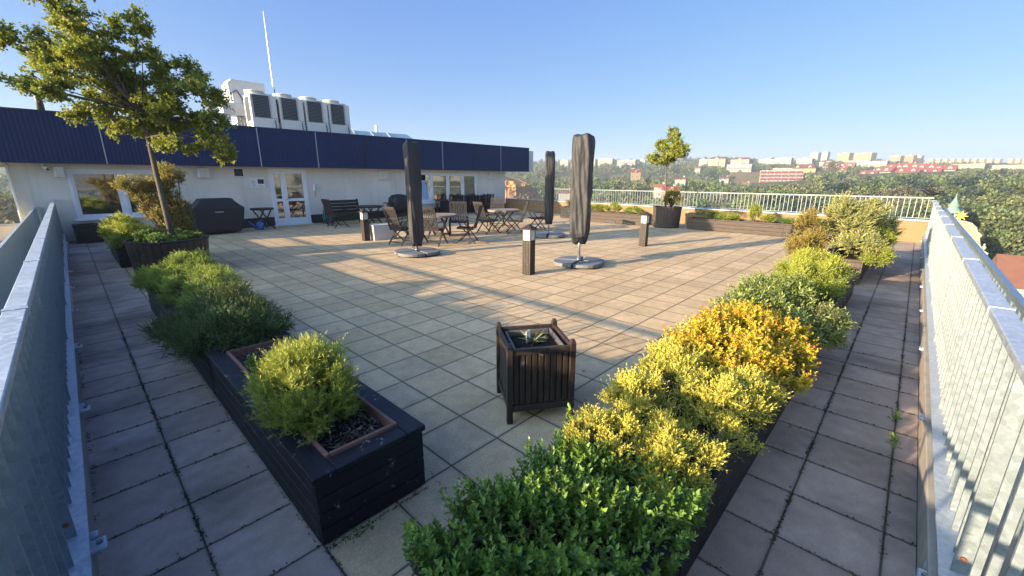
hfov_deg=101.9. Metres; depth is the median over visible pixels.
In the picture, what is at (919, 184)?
dark pine
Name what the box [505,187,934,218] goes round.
railing
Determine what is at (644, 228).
bollard lamp
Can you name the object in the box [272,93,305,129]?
condenser unit
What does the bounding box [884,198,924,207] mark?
bare tree
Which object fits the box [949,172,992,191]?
dark pine
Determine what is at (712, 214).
shrub
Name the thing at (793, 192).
olive tree
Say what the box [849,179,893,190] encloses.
green tree
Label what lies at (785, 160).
apartment block
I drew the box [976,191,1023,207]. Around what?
olive tree
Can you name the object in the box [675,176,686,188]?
house
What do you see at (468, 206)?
folded chair
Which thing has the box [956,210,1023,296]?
church
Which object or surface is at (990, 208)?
green tree
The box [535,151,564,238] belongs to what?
folded parasol
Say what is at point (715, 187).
green wood
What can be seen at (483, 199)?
folded chair
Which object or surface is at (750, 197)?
olive tree
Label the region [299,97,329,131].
condenser unit
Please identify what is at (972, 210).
olive tree
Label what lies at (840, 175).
woodland
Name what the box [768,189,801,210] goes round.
green tree
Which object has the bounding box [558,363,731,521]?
golden juniper
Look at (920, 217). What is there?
green tree
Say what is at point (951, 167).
house
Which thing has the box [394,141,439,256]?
folded parasol
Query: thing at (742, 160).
house
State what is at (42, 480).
railing
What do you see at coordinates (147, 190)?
bronze bush
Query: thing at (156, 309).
planter box
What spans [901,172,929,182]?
dark pine
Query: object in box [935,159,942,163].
apartment block
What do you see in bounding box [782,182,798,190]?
bare tree
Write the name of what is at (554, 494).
privet bush
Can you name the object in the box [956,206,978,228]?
dark pine
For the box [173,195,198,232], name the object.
dull bush
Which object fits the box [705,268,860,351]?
leafy bush
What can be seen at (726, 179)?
house
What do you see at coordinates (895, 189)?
bare tree
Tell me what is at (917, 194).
bare tree
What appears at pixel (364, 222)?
bollard lamp
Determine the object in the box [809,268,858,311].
planter box
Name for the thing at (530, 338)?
grass tuft
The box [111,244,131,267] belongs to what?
planter box
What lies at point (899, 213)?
dark pine
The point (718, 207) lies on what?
olive tree
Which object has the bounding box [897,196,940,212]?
olive tree
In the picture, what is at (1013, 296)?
metal screen
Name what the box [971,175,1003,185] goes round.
dark pine
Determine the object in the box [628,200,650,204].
olive tree
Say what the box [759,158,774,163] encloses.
apartment block
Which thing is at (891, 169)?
house
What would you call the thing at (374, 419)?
bark mulch
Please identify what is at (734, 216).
shrub
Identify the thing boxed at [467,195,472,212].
folded chair
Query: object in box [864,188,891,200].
bare tree
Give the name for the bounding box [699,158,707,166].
apartment block
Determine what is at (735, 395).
golden juniper
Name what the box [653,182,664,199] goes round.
house
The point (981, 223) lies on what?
olive tree
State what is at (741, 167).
building
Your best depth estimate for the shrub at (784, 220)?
12.87 m
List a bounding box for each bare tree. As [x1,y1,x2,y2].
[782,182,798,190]
[790,195,812,212]
[798,182,821,190]
[846,191,863,199]
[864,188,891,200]
[870,187,906,199]
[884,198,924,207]
[887,183,916,200]
[887,194,919,210]
[899,187,924,200]
[909,206,973,222]
[918,183,941,200]
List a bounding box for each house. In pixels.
[558,188,569,200]
[620,160,636,168]
[631,169,640,179]
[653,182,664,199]
[661,184,680,199]
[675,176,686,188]
[694,166,700,173]
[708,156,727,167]
[719,176,729,183]
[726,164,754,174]
[730,157,751,163]
[792,163,819,177]
[822,162,841,170]
[837,167,847,172]
[840,162,855,166]
[859,169,878,173]
[864,161,889,169]
[876,166,896,172]
[886,163,901,166]
[894,166,920,172]
[901,162,920,166]
[918,163,937,169]
[920,167,943,171]
[933,164,957,170]
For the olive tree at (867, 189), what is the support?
on the valley ground at (602, 174)
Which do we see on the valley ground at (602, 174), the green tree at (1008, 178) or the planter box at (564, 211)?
the green tree at (1008, 178)
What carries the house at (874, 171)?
on the valley ground at (602, 174)
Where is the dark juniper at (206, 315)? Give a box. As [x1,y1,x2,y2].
[137,274,297,370]
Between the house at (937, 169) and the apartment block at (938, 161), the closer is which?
the house at (937, 169)
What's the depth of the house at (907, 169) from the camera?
331.43 m
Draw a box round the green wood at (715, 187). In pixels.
[0,156,1023,223]
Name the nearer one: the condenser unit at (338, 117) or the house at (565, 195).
the condenser unit at (338, 117)
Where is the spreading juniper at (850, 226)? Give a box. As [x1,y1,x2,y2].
[809,190,906,256]
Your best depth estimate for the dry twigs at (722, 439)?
2.06 m
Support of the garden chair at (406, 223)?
on the terrace floor
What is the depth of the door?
15.97 m
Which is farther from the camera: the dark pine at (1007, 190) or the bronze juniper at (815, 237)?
the dark pine at (1007, 190)
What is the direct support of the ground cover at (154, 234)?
in the round tub at (146, 253)
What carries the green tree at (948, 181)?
on the valley ground at (602, 174)
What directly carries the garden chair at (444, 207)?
on the terrace floor
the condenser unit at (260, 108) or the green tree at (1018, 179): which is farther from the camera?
the green tree at (1018, 179)
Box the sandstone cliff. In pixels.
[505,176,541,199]
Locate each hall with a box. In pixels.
[953,163,988,170]
[991,165,1023,169]
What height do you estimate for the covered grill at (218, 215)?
1.132 m
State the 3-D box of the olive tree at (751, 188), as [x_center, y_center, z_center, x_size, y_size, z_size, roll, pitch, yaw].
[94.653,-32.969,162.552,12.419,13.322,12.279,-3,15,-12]
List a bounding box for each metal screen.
[0,207,40,315]
[944,207,1023,538]
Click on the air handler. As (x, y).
(238, 86)
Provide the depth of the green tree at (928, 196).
112.35 m
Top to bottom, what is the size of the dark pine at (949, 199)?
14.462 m
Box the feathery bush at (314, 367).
[236,330,371,446]
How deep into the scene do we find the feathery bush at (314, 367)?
2.27 m
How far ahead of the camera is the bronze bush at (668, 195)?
14.99 m
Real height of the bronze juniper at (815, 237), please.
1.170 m
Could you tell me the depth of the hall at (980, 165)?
402.24 m
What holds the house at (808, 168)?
on the valley ground at (602, 174)
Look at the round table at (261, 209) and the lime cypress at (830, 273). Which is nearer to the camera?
the lime cypress at (830, 273)
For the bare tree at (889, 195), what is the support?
on the valley ground at (602, 174)
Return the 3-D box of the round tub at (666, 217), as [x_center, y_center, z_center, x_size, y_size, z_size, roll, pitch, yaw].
[5.704,-2.636,15.322,1.036,0.732,1.036,14,20,42]
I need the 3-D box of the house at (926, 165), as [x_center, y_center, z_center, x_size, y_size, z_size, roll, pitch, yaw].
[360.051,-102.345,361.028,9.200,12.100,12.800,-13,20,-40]
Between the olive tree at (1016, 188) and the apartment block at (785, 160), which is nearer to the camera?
the olive tree at (1016, 188)
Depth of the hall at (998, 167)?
387.00 m
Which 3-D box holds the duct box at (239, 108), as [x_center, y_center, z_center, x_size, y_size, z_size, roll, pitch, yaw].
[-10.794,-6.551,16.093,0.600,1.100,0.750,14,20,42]
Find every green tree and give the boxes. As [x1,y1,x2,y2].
[679,201,699,207]
[761,205,778,211]
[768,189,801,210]
[797,191,821,197]
[803,196,844,212]
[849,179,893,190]
[899,205,931,218]
[913,194,941,205]
[938,177,974,187]
[965,200,1021,224]
[978,216,1023,255]
[980,228,1023,259]
[1000,176,1023,182]
[1002,178,1023,185]
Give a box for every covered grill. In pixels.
[189,198,244,234]
[384,194,407,218]
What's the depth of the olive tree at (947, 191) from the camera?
131.68 m
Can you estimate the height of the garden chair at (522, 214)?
1.024 m
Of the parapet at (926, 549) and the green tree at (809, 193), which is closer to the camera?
the parapet at (926, 549)
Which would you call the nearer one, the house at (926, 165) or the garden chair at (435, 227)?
the garden chair at (435, 227)
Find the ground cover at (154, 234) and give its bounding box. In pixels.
[129,226,203,242]
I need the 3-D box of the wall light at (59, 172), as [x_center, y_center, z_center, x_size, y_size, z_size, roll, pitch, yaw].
[-12.552,-3.218,11.513,0.212,0.280,0.200,14,20,42]
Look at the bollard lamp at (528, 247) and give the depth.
7.66 m
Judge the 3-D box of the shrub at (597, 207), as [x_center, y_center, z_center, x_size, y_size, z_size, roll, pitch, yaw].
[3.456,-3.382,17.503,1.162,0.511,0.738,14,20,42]
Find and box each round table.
[250,207,274,229]
[356,205,383,223]
[423,213,456,238]
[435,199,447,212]
[488,208,519,229]
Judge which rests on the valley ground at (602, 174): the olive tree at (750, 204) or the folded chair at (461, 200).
the olive tree at (750, 204)
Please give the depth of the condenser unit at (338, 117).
17.47 m
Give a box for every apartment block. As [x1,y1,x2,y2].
[560,159,568,166]
[598,158,613,167]
[614,160,620,167]
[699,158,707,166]
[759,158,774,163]
[759,168,803,182]
[774,157,793,164]
[796,158,814,163]
[847,159,871,166]
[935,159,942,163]
[978,159,986,162]
[994,159,1002,162]
[1007,159,1014,163]
[1014,159,1022,163]
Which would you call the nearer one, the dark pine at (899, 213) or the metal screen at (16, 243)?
the metal screen at (16, 243)
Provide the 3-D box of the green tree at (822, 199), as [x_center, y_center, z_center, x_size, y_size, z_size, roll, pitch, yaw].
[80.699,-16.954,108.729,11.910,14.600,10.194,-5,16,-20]
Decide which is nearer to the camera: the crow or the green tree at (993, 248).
the crow
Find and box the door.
[268,168,311,225]
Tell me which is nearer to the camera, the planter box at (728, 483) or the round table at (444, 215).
the planter box at (728, 483)
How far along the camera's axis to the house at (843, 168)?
379.40 m
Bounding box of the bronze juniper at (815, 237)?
[781,203,830,261]
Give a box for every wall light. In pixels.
[53,167,65,176]
[196,168,209,177]
[378,171,386,178]
[488,173,494,178]
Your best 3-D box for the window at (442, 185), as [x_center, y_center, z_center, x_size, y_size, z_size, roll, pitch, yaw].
[-3.445,-5.161,21.404,0.670,1.483,4.030,14,20,42]
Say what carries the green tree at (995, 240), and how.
on the valley ground at (602, 174)
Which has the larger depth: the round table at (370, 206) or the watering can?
the round table at (370, 206)
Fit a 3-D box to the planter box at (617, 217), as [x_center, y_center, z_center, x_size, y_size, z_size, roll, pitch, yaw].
[4.177,-2.887,16.935,2.878,0.405,0.684,14,20,42]
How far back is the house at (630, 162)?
567.67 m
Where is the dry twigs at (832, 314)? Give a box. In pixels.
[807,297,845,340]
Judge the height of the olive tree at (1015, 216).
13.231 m
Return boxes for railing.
[0,200,108,575]
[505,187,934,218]
[916,200,1023,575]
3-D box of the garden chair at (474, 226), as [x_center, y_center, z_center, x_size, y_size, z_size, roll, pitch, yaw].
[-1.166,-1.760,11.457,0.698,1.024,0.630,1,15,5]
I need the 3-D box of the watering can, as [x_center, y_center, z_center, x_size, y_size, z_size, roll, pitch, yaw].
[-8.947,-2.232,14.628,0.555,0.344,0.250,-13,19,-40]
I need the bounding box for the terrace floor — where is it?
[67,210,919,575]
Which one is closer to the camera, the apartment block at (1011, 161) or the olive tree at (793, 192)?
the olive tree at (793, 192)
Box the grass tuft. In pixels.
[520,330,546,346]
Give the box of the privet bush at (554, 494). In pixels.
[399,403,711,575]
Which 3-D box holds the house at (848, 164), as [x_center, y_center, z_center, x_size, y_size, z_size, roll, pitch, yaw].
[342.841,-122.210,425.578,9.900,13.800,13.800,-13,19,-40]
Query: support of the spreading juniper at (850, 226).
in the planter box at (856, 262)
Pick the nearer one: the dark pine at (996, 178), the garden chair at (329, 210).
the garden chair at (329, 210)
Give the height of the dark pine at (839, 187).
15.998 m
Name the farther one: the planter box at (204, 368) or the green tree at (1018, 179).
the green tree at (1018, 179)
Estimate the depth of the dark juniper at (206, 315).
3.61 m
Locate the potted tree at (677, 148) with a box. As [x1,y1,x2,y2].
[645,125,692,206]
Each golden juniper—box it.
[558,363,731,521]
[616,335,793,460]
[856,225,900,266]
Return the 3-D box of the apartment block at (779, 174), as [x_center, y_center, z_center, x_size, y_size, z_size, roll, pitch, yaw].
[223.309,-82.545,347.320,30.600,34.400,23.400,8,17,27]
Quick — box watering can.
[249,220,266,229]
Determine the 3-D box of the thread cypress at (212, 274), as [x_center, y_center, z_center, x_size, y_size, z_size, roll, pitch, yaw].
[-3.473,0.003,4.622,0.925,0.504,1.124,-8,17,-28]
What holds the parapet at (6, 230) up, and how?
on the side roof
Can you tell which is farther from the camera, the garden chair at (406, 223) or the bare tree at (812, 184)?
the bare tree at (812, 184)
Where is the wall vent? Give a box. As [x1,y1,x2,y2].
[232,168,243,176]
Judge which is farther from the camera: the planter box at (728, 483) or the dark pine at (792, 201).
the dark pine at (792, 201)
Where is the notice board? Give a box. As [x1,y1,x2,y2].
[250,178,264,187]
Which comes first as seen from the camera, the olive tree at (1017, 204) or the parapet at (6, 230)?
the parapet at (6, 230)
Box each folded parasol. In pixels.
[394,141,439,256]
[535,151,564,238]
[553,133,603,268]
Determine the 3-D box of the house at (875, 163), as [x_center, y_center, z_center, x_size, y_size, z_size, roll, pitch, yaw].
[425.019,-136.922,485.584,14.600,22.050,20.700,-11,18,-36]
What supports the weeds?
on the terrace floor
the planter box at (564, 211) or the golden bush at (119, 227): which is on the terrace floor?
the planter box at (564, 211)
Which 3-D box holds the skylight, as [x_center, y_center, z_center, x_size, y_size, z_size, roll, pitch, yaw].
[-6.681,-7.498,20.739,1.628,0.562,4.200,14,20,42]
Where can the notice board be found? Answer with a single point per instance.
(257, 182)
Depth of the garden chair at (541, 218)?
14.24 m
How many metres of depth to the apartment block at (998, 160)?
571.42 m
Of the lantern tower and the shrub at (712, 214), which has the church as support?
the lantern tower
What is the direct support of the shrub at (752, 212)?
in the planter box at (775, 228)
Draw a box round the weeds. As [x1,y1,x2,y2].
[337,408,902,547]
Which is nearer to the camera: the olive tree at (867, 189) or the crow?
the crow
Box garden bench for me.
[323,198,364,224]
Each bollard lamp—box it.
[358,209,370,240]
[520,224,537,274]
[638,212,650,246]
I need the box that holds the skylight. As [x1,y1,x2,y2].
[351,130,412,138]
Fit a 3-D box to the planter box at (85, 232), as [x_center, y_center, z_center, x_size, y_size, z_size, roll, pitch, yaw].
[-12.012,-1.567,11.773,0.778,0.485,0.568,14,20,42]
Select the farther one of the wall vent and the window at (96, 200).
the wall vent
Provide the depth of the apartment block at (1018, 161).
546.48 m
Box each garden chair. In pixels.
[321,199,349,227]
[382,206,410,245]
[386,203,408,238]
[422,207,447,246]
[439,201,454,212]
[449,201,469,235]
[455,205,482,243]
[473,201,499,234]
[486,198,504,226]
[506,201,528,234]
[528,205,546,230]
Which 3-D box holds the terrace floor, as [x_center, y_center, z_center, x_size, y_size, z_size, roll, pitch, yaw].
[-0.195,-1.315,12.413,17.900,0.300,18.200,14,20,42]
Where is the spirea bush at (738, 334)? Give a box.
[662,298,821,396]
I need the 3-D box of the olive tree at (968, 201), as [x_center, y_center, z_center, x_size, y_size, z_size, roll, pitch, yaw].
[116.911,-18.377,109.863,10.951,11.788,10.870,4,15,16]
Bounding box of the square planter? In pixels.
[496,318,575,423]
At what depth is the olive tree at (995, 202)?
104.29 m
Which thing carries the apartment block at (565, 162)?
on the valley ground at (602, 174)
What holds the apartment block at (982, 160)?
on the valley ground at (602, 174)
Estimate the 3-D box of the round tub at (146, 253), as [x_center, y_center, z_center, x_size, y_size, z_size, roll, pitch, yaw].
[-6.595,-0.658,8.036,1.296,0.622,1.296,14,20,42]
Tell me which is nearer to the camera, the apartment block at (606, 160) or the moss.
the moss
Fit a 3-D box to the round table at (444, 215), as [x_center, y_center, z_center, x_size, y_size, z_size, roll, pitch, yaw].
[-2.240,-1.874,12.594,1.144,0.711,1.144,4,15,13]
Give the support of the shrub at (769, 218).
in the planter box at (775, 228)
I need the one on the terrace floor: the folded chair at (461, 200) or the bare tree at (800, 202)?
the folded chair at (461, 200)
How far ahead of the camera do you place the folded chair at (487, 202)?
22.42 m
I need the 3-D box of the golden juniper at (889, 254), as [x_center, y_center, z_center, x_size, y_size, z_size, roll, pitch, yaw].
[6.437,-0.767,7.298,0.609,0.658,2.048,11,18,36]
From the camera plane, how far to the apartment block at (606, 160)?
593.27 m
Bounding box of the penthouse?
[0,107,532,240]
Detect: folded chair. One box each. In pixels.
[449,194,456,207]
[456,194,462,213]
[463,195,469,212]
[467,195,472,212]
[477,195,484,209]
[482,193,490,209]
[482,195,488,211]
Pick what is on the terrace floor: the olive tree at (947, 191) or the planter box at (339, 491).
the planter box at (339, 491)
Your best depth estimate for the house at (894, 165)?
372.90 m
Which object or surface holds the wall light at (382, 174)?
attached to the penthouse
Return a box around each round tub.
[122,234,209,274]
[653,206,682,227]
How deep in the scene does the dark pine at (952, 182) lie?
138.86 m
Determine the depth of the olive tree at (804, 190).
134.25 m
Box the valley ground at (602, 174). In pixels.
[0,162,1023,224]
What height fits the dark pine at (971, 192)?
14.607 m
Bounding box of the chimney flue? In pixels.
[27,73,44,109]
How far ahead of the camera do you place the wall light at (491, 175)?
23.07 m
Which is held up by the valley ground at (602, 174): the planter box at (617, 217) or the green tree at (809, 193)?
the green tree at (809, 193)
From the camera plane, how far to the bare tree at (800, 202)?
119.41 m
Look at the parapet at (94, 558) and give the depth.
2.39 m
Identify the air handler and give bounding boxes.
[221,79,264,125]
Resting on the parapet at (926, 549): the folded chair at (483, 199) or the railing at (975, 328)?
the railing at (975, 328)
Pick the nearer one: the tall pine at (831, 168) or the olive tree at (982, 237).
the olive tree at (982, 237)
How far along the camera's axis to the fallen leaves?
3.98 m
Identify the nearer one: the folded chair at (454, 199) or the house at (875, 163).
the folded chair at (454, 199)
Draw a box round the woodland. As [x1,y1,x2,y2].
[505,156,1023,208]
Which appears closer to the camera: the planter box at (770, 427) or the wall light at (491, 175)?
the planter box at (770, 427)
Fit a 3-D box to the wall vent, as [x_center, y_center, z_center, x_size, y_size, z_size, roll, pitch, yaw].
[-9.616,-4.057,14.598,0.056,0.310,0.320,14,20,42]
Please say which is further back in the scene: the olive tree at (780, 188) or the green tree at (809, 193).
the olive tree at (780, 188)
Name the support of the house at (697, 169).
on the valley ground at (602, 174)
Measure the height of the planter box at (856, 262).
0.405 m
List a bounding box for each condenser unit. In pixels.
[243,89,278,127]
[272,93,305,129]
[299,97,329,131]
[322,100,350,133]
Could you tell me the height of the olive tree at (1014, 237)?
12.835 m
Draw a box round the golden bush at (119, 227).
[96,210,154,252]
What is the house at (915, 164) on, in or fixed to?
on the valley ground at (602, 174)
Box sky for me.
[0,0,1023,163]
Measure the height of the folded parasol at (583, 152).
2.578 m
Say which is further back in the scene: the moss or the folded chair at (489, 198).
the folded chair at (489, 198)
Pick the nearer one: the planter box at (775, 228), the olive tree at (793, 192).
the planter box at (775, 228)
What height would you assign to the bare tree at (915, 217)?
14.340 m
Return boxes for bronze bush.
[106,159,193,230]
[662,188,683,206]
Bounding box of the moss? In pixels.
[79,307,916,575]
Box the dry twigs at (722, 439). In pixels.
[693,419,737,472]
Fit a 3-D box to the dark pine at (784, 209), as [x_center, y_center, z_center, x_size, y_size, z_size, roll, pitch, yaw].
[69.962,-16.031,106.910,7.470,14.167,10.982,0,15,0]
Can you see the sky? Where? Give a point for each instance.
(759, 79)
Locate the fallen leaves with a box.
[90,251,907,553]
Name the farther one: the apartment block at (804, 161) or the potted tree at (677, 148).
the apartment block at (804, 161)
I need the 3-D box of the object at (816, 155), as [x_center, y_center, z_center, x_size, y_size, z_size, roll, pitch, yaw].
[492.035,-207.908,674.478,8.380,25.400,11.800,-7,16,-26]
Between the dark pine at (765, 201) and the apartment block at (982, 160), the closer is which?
the dark pine at (765, 201)
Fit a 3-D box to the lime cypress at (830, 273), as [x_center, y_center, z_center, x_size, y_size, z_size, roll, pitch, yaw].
[3.844,-0.244,5.320,0.970,0.680,2.091,14,20,42]
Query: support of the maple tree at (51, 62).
in the round tub at (146, 253)
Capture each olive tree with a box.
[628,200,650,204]
[713,204,736,209]
[734,186,762,200]
[735,189,783,208]
[744,201,769,208]
[763,185,800,198]
[768,182,798,190]
[791,184,827,194]
[807,181,834,189]
[847,183,888,199]
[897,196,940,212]
[936,196,975,205]
[937,199,977,209]
[938,184,965,196]
[949,183,1003,205]
[971,209,984,226]
[975,178,1023,194]
[975,206,1023,255]
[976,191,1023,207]
[976,226,992,249]
[977,190,1023,212]
[981,212,1023,258]
[993,218,1023,255]
[1004,194,1023,209]
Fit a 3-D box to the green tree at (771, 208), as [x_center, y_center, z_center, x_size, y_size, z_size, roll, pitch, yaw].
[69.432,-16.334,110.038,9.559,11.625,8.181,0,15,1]
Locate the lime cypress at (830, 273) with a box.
[767,243,858,303]
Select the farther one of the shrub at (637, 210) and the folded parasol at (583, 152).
the shrub at (637, 210)
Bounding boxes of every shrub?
[591,203,605,211]
[603,202,622,212]
[622,205,644,213]
[695,209,728,219]
[725,212,740,220]
[748,202,762,221]
[758,211,776,222]
[775,216,825,225]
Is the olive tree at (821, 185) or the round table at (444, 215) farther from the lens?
the olive tree at (821, 185)
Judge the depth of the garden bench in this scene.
16.66 m
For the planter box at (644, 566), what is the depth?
1.57 m
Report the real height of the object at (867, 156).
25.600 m
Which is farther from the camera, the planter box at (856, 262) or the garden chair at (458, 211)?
the garden chair at (458, 211)
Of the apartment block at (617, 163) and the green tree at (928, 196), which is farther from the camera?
the apartment block at (617, 163)
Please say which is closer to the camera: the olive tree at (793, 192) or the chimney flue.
the chimney flue
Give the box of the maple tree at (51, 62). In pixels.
[0,0,238,240]
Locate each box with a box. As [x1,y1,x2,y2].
[72,222,103,243]
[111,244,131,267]
[147,290,222,322]
[173,309,285,394]
[205,332,424,544]
[218,102,245,125]
[369,223,393,240]
[412,459,685,575]
[560,206,569,217]
[590,210,651,224]
[591,368,767,575]
[686,217,839,239]
[704,339,820,442]
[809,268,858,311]
[825,246,869,283]
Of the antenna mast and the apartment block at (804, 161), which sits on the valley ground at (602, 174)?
the apartment block at (804, 161)
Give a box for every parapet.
[0,224,17,240]
[0,235,99,575]
[505,198,929,242]
[916,236,1023,575]
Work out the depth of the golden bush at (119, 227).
8.51 m
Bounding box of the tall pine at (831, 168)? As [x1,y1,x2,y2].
[819,160,840,173]
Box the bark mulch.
[237,344,383,451]
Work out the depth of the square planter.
3.05 m
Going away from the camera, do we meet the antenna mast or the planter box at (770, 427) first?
the planter box at (770, 427)
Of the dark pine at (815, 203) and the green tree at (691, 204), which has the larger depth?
the green tree at (691, 204)
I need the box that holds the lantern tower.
[947,192,961,219]
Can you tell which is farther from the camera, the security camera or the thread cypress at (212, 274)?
the security camera
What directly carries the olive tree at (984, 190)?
on the valley ground at (602, 174)
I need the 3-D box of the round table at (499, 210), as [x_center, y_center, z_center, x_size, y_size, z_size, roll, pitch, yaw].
[-0.289,-2.397,14.576,1.124,0.711,1.124,-7,16,-25]
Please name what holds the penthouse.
on the terrace floor
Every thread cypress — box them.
[126,247,221,296]
[151,263,249,308]
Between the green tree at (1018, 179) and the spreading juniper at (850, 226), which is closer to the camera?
the spreading juniper at (850, 226)
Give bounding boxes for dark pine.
[755,192,771,208]
[768,198,803,212]
[776,195,803,212]
[796,196,832,213]
[822,178,857,194]
[887,175,939,193]
[890,206,915,218]
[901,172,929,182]
[939,195,959,207]
[942,179,963,188]
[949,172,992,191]
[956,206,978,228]
[957,185,981,202]
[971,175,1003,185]
[999,187,1016,197]
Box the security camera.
[40,163,48,170]
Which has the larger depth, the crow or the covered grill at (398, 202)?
the covered grill at (398, 202)
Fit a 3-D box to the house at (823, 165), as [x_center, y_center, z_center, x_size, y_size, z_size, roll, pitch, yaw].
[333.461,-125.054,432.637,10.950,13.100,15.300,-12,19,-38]
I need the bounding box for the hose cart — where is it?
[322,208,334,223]
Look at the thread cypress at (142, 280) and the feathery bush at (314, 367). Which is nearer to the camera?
the feathery bush at (314, 367)
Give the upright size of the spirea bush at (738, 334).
0.537 m
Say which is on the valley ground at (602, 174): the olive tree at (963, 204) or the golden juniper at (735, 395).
the olive tree at (963, 204)
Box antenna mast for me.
[263,13,274,92]
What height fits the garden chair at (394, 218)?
1.024 m
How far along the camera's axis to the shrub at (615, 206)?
16.82 m
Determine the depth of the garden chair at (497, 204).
15.65 m
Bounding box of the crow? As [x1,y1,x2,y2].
[920,188,943,196]
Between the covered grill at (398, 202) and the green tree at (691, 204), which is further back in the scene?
the green tree at (691, 204)
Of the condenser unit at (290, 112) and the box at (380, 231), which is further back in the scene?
the condenser unit at (290, 112)
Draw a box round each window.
[65,169,174,220]
[421,173,476,203]
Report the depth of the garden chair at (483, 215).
13.30 m
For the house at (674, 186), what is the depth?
172.78 m
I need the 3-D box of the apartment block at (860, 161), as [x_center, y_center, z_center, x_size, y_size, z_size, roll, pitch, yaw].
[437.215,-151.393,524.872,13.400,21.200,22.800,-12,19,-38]
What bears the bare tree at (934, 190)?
on the valley ground at (602, 174)

